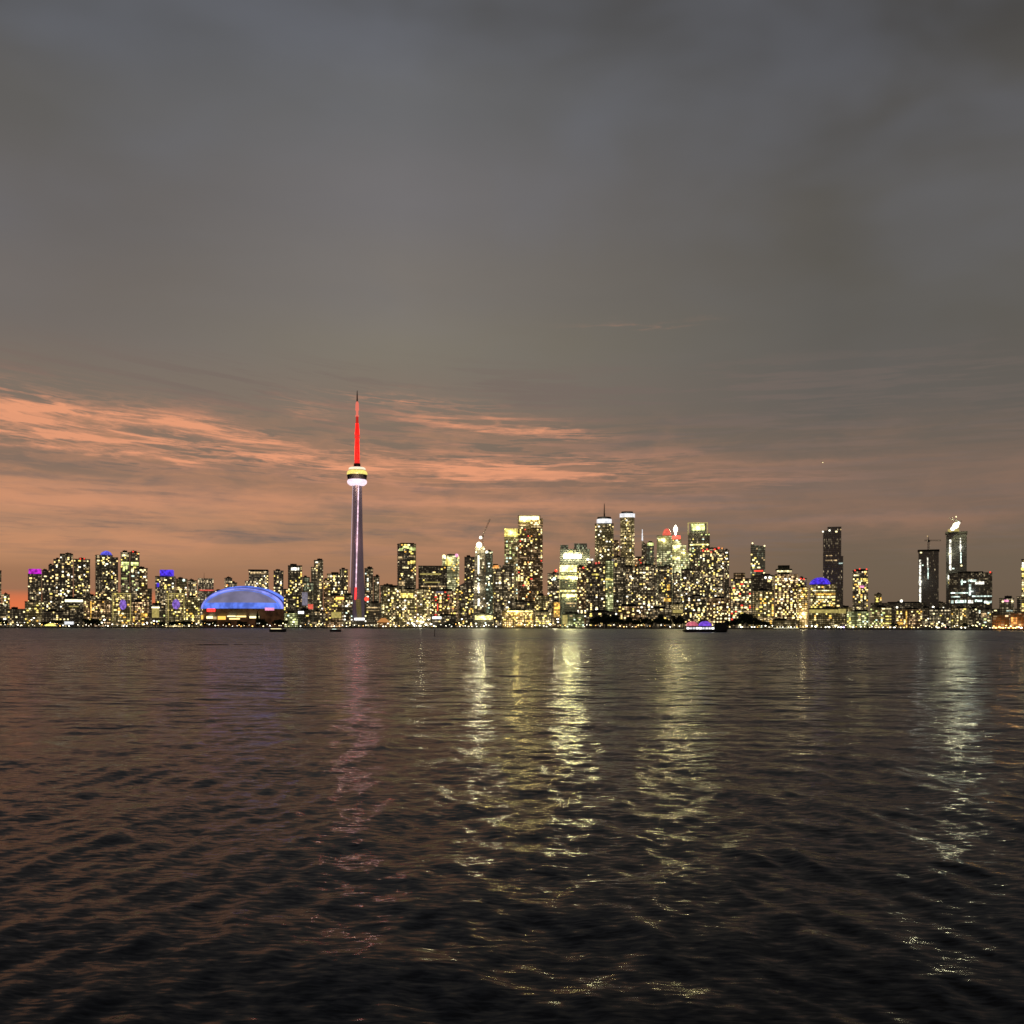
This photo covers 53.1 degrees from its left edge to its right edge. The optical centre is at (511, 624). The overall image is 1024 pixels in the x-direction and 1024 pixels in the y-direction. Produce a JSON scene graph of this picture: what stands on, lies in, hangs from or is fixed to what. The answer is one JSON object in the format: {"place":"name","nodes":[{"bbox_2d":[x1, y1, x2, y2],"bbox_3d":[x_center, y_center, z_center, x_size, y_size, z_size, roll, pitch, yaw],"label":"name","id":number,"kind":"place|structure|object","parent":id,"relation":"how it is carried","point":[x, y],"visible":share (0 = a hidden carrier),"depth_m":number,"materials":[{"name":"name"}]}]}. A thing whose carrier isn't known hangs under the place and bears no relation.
{"place":"outdoors","nodes":[
{"label":"outdoors","id":0,"kind":"place"},
{"bbox_2d":[0,604,24,626],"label":"waterfront building","id":1,"kind":"structure","parent":0,"point":[12,616],"depth_m":1845.21,"materials":[{"name":"grey"}]},
{"bbox_2d":[25,599,41,626],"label":"waterfront building","id":2,"kind":"structure","parent":0,"point":[33,610],"depth_m":1897.87,"materials":[{"name":"grey"}]},
{"bbox_2d":[28,569,41,600],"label":"building","id":3,"kind":"structure","parent":0,"point":[35,584],"depth_m":1995.70,"materials":[{"name":"grey"}]},
{"bbox_2d":[42,609,62,626],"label":"waterfront building","id":4,"kind":"structure","parent":0,"point":[49,615],"depth_m":1945.49,"materials":[{"name":"grey"}]},
{"bbox_2d":[42,552,72,610],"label":"building","id":5,"kind":"structure","parent":0,"point":[57,581],"depth_m":2057.42,"materials":[{"name":"grey"}]},
{"bbox_2d":[63,596,83,626],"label":"waterfront building","id":6,"kind":"structure","parent":0,"point":[73,611],"depth_m":1998.03,"materials":[{"name":"grey"}]},
{"bbox_2d":[73,557,89,598],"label":"skyscraper","id":7,"kind":"structure","parent":0,"point":[81,577],"depth_m":2122.02,"materials":[{"name":"grey"}]},
{"bbox_2d":[84,598,110,626],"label":"apartment block","id":8,"kind":"structure","parent":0,"point":[98,608],"depth_m":2053.37,"materials":[{"name":"brown"}]},
{"bbox_2d":[95,551,117,626],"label":"skyscraper","id":9,"kind":"structure","parent":0,"point":[106,574],"depth_m":2117.48,"materials":[{"name":"grey"}]},
{"bbox_2d":[111,592,130,626],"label":"waterfront building","id":10,"kind":"structure","parent":0,"point":[121,609],"depth_m":1831.33,"materials":[{"name":"yellow"}]},
{"bbox_2d":[120,550,129,592],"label":"skyscraper","id":11,"kind":"structure","parent":0,"point":[125,571],"depth_m":1875.60,"materials":[{"name":"grey"}]},
{"bbox_2d":[130,550,139,626],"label":"skyscraper","id":12,"kind":"structure","parent":0,"point":[134,573],"depth_m":1899.92,"materials":[{"name":"grey"}]},
{"bbox_2d":[131,599,148,626],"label":"apartment block","id":13,"kind":"structure","parent":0,"point":[140,612],"depth_m":1831.29,"materials":[{"name":"brown"}]},
{"bbox_2d":[139,566,147,601],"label":"skyscraper","id":14,"kind":"structure","parent":0,"point":[143,584],"depth_m":1928.25,"materials":[{"name":"grey"}]},
{"bbox_2d":[149,603,164,626],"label":"waterfront building","id":15,"kind":"structure","parent":0,"point":[156,611],"depth_m":1873.08,"materials":[{"name":"grey"}]},
{"bbox_2d":[155,570,175,626],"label":"building","id":16,"kind":"structure","parent":0,"point":[165,581],"depth_m":1913.49,"materials":[{"name":"grey"}]},
{"bbox_2d":[165,592,184,626],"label":"waterfront building","id":17,"kind":"structure","parent":0,"point":[175,607],"depth_m":1831.09,"materials":[{"name":"yellow"}]},
{"bbox_2d":[176,577,187,626],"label":"apartment block","id":18,"kind":"structure","parent":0,"point":[181,585],"depth_m":1959.47,"materials":[{"name":"grey"}]},
{"bbox_2d":[185,595,199,626],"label":"apartment block","id":19,"kind":"structure","parent":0,"point":[192,609],"depth_m":1829.82,"materials":[{"name":"yellow"}]},
{"bbox_2d":[197,578,213,626],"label":"apartment block","id":20,"kind":"structure","parent":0,"point":[205,588],"depth_m":2236.14,"materials":[{"name":"grey"}]},
{"bbox_2d":[245,569,268,588],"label":"building","id":21,"kind":"structure","parent":0,"point":[258,578],"depth_m":2236.45,"materials":[{"name":"grey"}]},
{"bbox_2d":[273,569,283,595],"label":"building","id":22,"kind":"structure","parent":0,"point":[278,582],"depth_m":2235.21,"materials":[{"name":"grey"}]},
{"bbox_2d":[284,611,297,626],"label":"waterfront building","id":23,"kind":"structure","parent":0,"point":[291,617],"depth_m":1829.01,"materials":[{"name":"green"}]},
{"bbox_2d":[283,564,301,615],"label":"skyscraper","id":24,"kind":"structure","parent":0,"point":[292,593],"depth_m":1950.59,"materials":[{"name":"gold concrete"}]},
{"bbox_2d":[298,608,312,626],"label":"waterfront building","id":25,"kind":"structure","parent":0,"point":[305,615],"depth_m":1858.96,"materials":[{"name":"grey"}]},
{"bbox_2d":[302,591,312,609],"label":"waterfront building","id":26,"kind":"structure","parent":0,"point":[307,599],"depth_m":1992.33,"materials":[{"name":"grey"}]},
{"bbox_2d":[311,558,322,610],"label":"skyscraper","id":27,"kind":"structure","parent":0,"point":[317,574],"depth_m":2051.07,"materials":[{"name":"grey"}]},
{"bbox_2d":[313,609,325,626],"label":"waterfront building","id":28,"kind":"structure","parent":0,"point":[319,616],"depth_m":1892.00,"materials":[{"name":"grey"}]},
{"bbox_2d":[323,578,329,626],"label":"apartment block","id":29,"kind":"structure","parent":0,"point":[326,586],"depth_m":2077.30,"materials":[{"name":"gold concrete"}]},
{"bbox_2d":[326,593,343,626],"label":"waterfront building","id":30,"kind":"structure","parent":0,"point":[335,609],"depth_m":1920.91,"materials":[{"name":"brown"}]},
{"bbox_2d":[327,568,347,594],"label":"building","id":31,"kind":"structure","parent":0,"point":[338,583],"depth_m":2101.89,"materials":[{"name":"grey"}]},
{"bbox_2d":[344,593,352,626],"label":"apartment block","id":32,"kind":"structure","parent":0,"point":[348,609],"depth_m":1957.61,"materials":[{"name":"grey"}]},
{"bbox_2d":[347,391,366,626],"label":"communications tower","id":33,"kind":"structure","parent":0,"point":[356,476],"depth_m":2382.66,"materials":[{"name":"grey concrete"}]},
{"bbox_2d":[364,566,372,626],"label":"skyscraper","id":34,"kind":"structure","parent":0,"point":[368,588],"depth_m":1859.83,"materials":[{"name":"grey"}]},
{"bbox_2d":[366,600,381,626],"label":"waterfront building","id":35,"kind":"structure","parent":0,"point":[373,612],"depth_m":1827.64,"materials":[{"name":"grey"}]},
{"bbox_2d":[382,585,398,626],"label":"apartment block","id":36,"kind":"structure","parent":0,"point":[390,604],"depth_m":1861.25,"materials":[{"name":"yellow"}]},
{"bbox_2d":[397,543,415,588],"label":"skyscraper","id":37,"kind":"structure","parent":0,"point":[406,565],"depth_m":1931.90,"materials":[{"name":"grey"}]},
{"bbox_2d":[399,587,416,626],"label":"apartment block","id":38,"kind":"structure","parent":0,"point":[407,604],"depth_m":1894.96,"materials":[{"name":"yellow"}]},
{"bbox_2d":[417,587,431,626],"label":"apartment block","id":39,"kind":"structure","parent":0,"point":[424,604],"depth_m":1930.66,"materials":[{"name":"yellow"}]},
{"bbox_2d":[418,566,446,589],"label":"office tower","id":40,"kind":"structure","parent":0,"point":[433,577],"depth_m":2063.07,"materials":[{"name":"grey"}]},
{"bbox_2d":[432,613,456,626],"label":"waterfront building","id":41,"kind":"structure","parent":0,"point":[440,620],"depth_m":1962.06,"materials":[{"name":"grey"}]},
{"bbox_2d":[432,589,458,626],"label":"apartment block","id":42,"kind":"structure","parent":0,"point":[445,601],"depth_m":2010.73,"materials":[{"name":"grey"}]},
{"bbox_2d":[442,554,458,589],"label":"office tower","id":43,"kind":"structure","parent":0,"point":[450,562],"depth_m":2115.55,"materials":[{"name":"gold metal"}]},
{"bbox_2d":[455,577,474,626],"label":"apartment block","id":44,"kind":"structure","parent":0,"point":[466,589],"depth_m":2061.21,"materials":[{"name":"grey"}]},
{"bbox_2d":[464,555,474,581],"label":"skyscraper","id":45,"kind":"structure","parent":0,"point":[469,567],"depth_m":2098.46,"materials":[{"name":"grey"}]},
{"bbox_2d":[474,612,493,626],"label":"waterfront building","id":46,"kind":"structure","parent":0,"point":[483,619],"depth_m":1827.02,"materials":[{"name":"yellow"}]},
{"bbox_2d":[485,550,492,613],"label":"skyscraper","id":47,"kind":"structure","parent":0,"point":[489,581],"depth_m":2140.78,"materials":[{"name":"black glass"}]},
{"bbox_2d":[494,564,514,627],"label":"skyscraper","id":48,"kind":"structure","parent":0,"point":[504,587],"depth_m":1878.15,"materials":[{"name":"grey"}]},
{"bbox_2d":[504,529,517,599],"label":"skyscraper","id":49,"kind":"structure","parent":0,"point":[511,546],"depth_m":1966.49,"materials":[{"name":"yellow"}]},
{"bbox_2d":[0,624,1023,1023],"bbox_3d":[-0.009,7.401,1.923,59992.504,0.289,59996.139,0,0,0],"label":"water","id":50,"kind":"structure","parent":0,"point":[506,826],"depth_m":37.49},
{"bbox_2d":[682,621,727,631],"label":"excursion boat","id":51,"kind":"object","parent":50,"relation":"on","point":[702,626],"visible":0.96,"depth_m":993.03,"materials":[{"name":"black"}]},
{"bbox_2d":[0,0,1023,624],"label":"sky","id":52,"kind":"structure","parent":0,"point":[668,263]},
{"bbox_2d":[502,608,533,627],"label":"waterfront building","id":53,"kind":"structure","parent":0,"point":[514,617],"depth_m":1827.38,"materials":[{"name":"gold metal"}]},
{"bbox_2d":[518,515,542,626],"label":"skyscraper","id":54,"kind":"structure","parent":0,"point":[530,556],"depth_m":1993.59,"materials":[{"name":"yellow"}]},
{"bbox_2d":[534,593,547,620],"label":"apartment block","id":55,"kind":"structure","parent":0,"point":[541,601],"depth_m":1857.95,"materials":[{"name":"grey"}]},
{"bbox_2d":[535,609,550,627],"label":"waterfront building","id":56,"kind":"structure","parent":0,"point":[543,618],"depth_m":1826.88,"materials":[{"name":"brown"}]},
{"bbox_2d":[547,569,559,610],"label":"building","id":57,"kind":"structure","parent":0,"point":[553,587],"depth_m":1884.49,"materials":[{"name":"grey"}]},
{"bbox_2d":[551,599,559,627],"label":"waterfront building","id":58,"kind":"structure","parent":0,"point":[555,611],"depth_m":1857.41,"materials":[{"name":"orange"}]},
{"bbox_2d":[561,611,583,627],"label":"waterfront building","id":59,"kind":"structure","parent":0,"point":[573,619],"depth_m":1815.32,"materials":[{"name":"grey"}]},
{"bbox_2d":[560,543,589,624],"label":"office tower","id":60,"kind":"structure","parent":0,"point":[571,560],"depth_m":1918.36,"materials":[{"name":"yellow glass"}]},
{"bbox_2d":[576,565,585,627],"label":"skyscraper","id":61,"kind":"structure","parent":0,"point":[581,589],"depth_m":1858.09,"materials":[{"name":"grey"}]},
{"bbox_2d":[586,559,604,611],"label":"skyscraper","id":62,"kind":"structure","parent":0,"point":[595,585],"depth_m":1880.14,"materials":[{"name":"grey"}]},
{"bbox_2d":[586,610,616,627],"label":"waterfront building","id":63,"kind":"structure","parent":0,"point":[591,614],"depth_m":1788.93,"materials":[{"name":"grey"}]},
{"bbox_2d":[595,503,613,563],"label":"skyscraper","id":64,"kind":"structure","parent":0,"point":[604,538],"depth_m":1963.20,"materials":[{"name":"grey"}]},
{"bbox_2d":[605,559,612,611],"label":"skyscraper","id":65,"kind":"structure","parent":0,"point":[609,584],"depth_m":1915.48,"materials":[{"name":"grey"}]},
{"bbox_2d":[612,555,624,611],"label":"skyscraper","id":66,"kind":"structure","parent":0,"point":[618,580],"depth_m":1935.68,"materials":[{"name":"grey"}]},
{"bbox_2d":[620,511,634,565],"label":"skyscraper","id":67,"kind":"structure","parent":0,"point":[627,533],"depth_m":2445.23,"materials":[{"name":"grey"}]},
{"bbox_2d":[625,565,637,605],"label":"apartment block","id":68,"kind":"structure","parent":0,"point":[631,584],"depth_m":1961.00,"materials":[{"name":"grey"}]},
{"bbox_2d":[638,564,657,626],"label":"apartment block","id":69,"kind":"structure","parent":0,"point":[647,585],"depth_m":2001.64,"materials":[{"name":"grey"}]},
{"bbox_2d":[657,528,671,565],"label":"office tower","id":70,"kind":"structure","parent":0,"point":[664,548],"depth_m":2089.50,"materials":[{"name":"yellow"}]},
{"bbox_2d":[658,565,671,626],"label":"apartment block","id":71,"kind":"structure","parent":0,"point":[665,585],"depth_m":2039.47,"materials":[{"name":"grey"}]},
{"bbox_2d":[672,571,680,603],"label":"apartment block","id":72,"kind":"structure","parent":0,"point":[676,586],"depth_m":2067.93,"materials":[{"name":"grey"}]},
{"bbox_2d":[672,525,688,572],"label":"office tower","id":73,"kind":"structure","parent":0,"point":[680,558],"depth_m":2129.02,"materials":[{"name":"yellow"}]},
{"bbox_2d":[681,568,699,625],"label":"skyscraper","id":74,"kind":"structure","parent":0,"point":[690,581],"depth_m":2090.84,"materials":[{"name":"grey"}]},
{"bbox_2d":[683,594,705,625],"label":"apartment block","id":75,"kind":"structure","parent":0,"point":[694,609],"depth_m":1971.77,"materials":[{"name":"grey"}]},
{"bbox_2d":[688,522,709,568],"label":"office tower","id":76,"kind":"structure","parent":0,"point":[698,537],"depth_m":2177.35,"materials":[{"name":"yellow"}]},
{"bbox_2d":[416,625,992,628],"bbox_3d":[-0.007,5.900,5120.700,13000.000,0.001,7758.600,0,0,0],"label":"ground","id":77,"kind":"structure","parent":0,"point":[902,628],"depth_m":1632.57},
{"bbox_2d":[201,586,283,626],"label":"stadium","id":78,"kind":"object","parent":77,"relation":"on","point":[233,605],"visible":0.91,"depth_m":2031.07,"materials":[{"name":"blue"}]},
{"bbox_2d":[475,546,484,613],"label":"skyscraper","id":79,"kind":"structure","parent":77,"relation":"on","point":[479,580],"depth_m":2120.53,"materials":[{"name":"grey"}]},
{"bbox_2d":[0,627,1023,630],"bbox_3d":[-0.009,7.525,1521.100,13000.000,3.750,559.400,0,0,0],"label":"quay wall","id":80,"kind":"structure","parent":77,"relation":"on","point":[521,628],"depth_m":1800.00,"materials":[{"name":"concrete"}]},
{"bbox_2d":[617,604,645,627],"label":"apartment block","id":81,"kind":"structure","parent":77,"relation":"on","point":[633,611],"depth_m":1844.46,"materials":[{"name":"grey"}]},
{"bbox_2d":[646,606,670,627],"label":"apartment block","id":82,"kind":"structure","parent":77,"relation":"on","point":[654,612],"depth_m":1898.78,"materials":[{"name":"grey"}]},
{"bbox_2d":[671,602,682,627],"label":"apartment block","id":83,"kind":"structure","parent":77,"relation":"on","point":[677,609],"depth_m":1944.20,"materials":[{"name":"grey"}]},
{"bbox_2d":[706,596,729,627],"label":"apartment block","id":84,"kind":"structure","parent":77,"relation":"on","point":[718,609],"depth_m":2017.66,"materials":[{"name":"brown"}]},
{"bbox_2d":[774,618,799,627],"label":"waterfront building","id":85,"kind":"structure","parent":77,"relation":"on","point":[782,623],"depth_m":1675.88,"materials":[{"name":"grey"}]},
{"bbox_2d":[847,609,869,627],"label":"apartment block","id":86,"kind":"structure","parent":77,"relation":"on","point":[858,618],"depth_m":1803.69,"materials":[{"name":"grey"}]},
{"bbox_2d":[870,605,891,627],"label":"apartment block","id":87,"kind":"structure","parent":77,"relation":"on","point":[880,616],"depth_m":1848.79,"materials":[{"name":"grey"}]},
{"bbox_2d":[895,607,921,627],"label":"apartment block","id":88,"kind":"structure","parent":77,"relation":"on","point":[909,617],"depth_m":1914.05,"materials":[{"name":"brown"}]},
{"bbox_2d":[918,549,939,608],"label":"skyscraper","id":89,"kind":"structure","parent":77,"relation":"on","point":[928,579],"depth_m":2067.18,"materials":[{"name":"metal"}]},
{"bbox_2d":[929,607,950,627],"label":"apartment block","id":90,"kind":"structure","parent":77,"relation":"on","point":[939,616],"depth_m":1987.88,"materials":[{"name":"grey"}]},
{"bbox_2d":[945,531,967,608],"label":"skyscraper","id":91,"kind":"structure","parent":77,"relation":"on","point":[956,551],"depth_m":2192.76,"materials":[{"name":"glass"}]},
{"bbox_2d":[951,606,968,627],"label":"apartment block","id":92,"kind":"structure","parent":77,"relation":"on","point":[959,616],"depth_m":2031.23,"materials":[{"name":"grey"}]},
{"bbox_2d":[969,606,980,627],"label":"apartment block","id":93,"kind":"structure","parent":77,"relation":"on","point":[975,616],"depth_m":2063.03,"materials":[{"name":"grey"}]},
{"bbox_2d":[981,607,991,627],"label":"apartment block","id":94,"kind":"structure","parent":77,"relation":"on","point":[986,617],"depth_m":2089.30,"materials":[{"name":"grey"}]},
{"bbox_2d":[700,547,723,620],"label":"skyscraper","id":95,"kind":"structure","parent":0,"point":[711,572],"depth_m":2129.77,"materials":[{"name":"grey"}]},
{"bbox_2d":[724,548,728,597],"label":"skyscraper","id":96,"kind":"structure","parent":0,"point":[726,572],"depth_m":2173.12,"materials":[{"name":"grey"}]},
{"bbox_2d":[731,573,751,627],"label":"apartment block","id":97,"kind":"structure","parent":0,"point":[741,593],"depth_m":1674.20,"materials":[{"name":"brown"}]},
{"bbox_2d":[750,542,764,577],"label":"skyscraper","id":98,"kind":"structure","parent":0,"point":[757,560],"depth_m":1758.53,"materials":[{"name":"black glass"}]},
{"bbox_2d":[752,588,773,627],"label":"apartment block","id":99,"kind":"structure","parent":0,"point":[763,604],"depth_m":1630.26,"materials":[{"name":"gold concrete"}]},
{"bbox_2d":[752,573,773,627],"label":"apartment block","id":100,"kind":"structure","parent":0,"point":[764,581],"depth_m":1718.11,"materials":[{"name":"grey"}]},
{"bbox_2d":[774,565,797,619],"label":"building","id":101,"kind":"structure","parent":0,"point":[785,589],"depth_m":1761.87,"materials":[{"name":"brown"}]},
{"bbox_2d":[797,585,807,627],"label":"apartment block","id":102,"kind":"structure","parent":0,"point":[802,599],"depth_m":1706.38,"materials":[{"name":"gold concrete"}]},
{"bbox_2d":[809,577,836,607],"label":"apartment block","id":103,"kind":"structure","parent":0,"point":[822,592],"depth_m":1803.86,"materials":[{"name":"yellow"}]},
{"bbox_2d":[808,606,846,627],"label":"waterfront building","id":104,"kind":"structure","parent":0,"point":[824,617],"depth_m":1739.15,"materials":[{"name":"brown"}]},
{"bbox_2d":[822,527,842,607],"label":"office tower","id":105,"kind":"structure","parent":0,"point":[832,565],"depth_m":1855.18,"materials":[{"name":"glass"}]},
{"bbox_2d":[852,568,867,610],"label":"building","id":106,"kind":"structure","parent":0,"point":[860,590],"depth_m":1846.30,"materials":[{"name":"grey"}]},
{"bbox_2d":[870,600,925,627],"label":"waterfront building","id":107,"kind":"structure","parent":0,"point":[901,604],"depth_m":1997.29,"materials":[{"name":"grey"}]},
{"bbox_2d":[949,571,991,608],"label":"office tower","id":108,"kind":"structure","parent":0,"point":[969,589],"depth_m":2124.96,"materials":[{"name":"grey"}]},
{"bbox_2d":[992,614,1009,628],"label":"waterfront building","id":109,"kind":"structure","parent":0,"point":[1001,620],"depth_m":1398.06,"materials":[{"name":"brown"}]},
{"bbox_2d":[999,596,1013,613],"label":"apartment block","id":110,"kind":"structure","parent":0,"point":[1006,604],"depth_m":1496.01,"materials":[{"name":"grey"}]},
{"bbox_2d":[1010,612,1023,628],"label":"waterfront building","id":111,"kind":"structure","parent":0,"point":[1017,620],"depth_m":1445.00,"materials":[{"name":"orange"}]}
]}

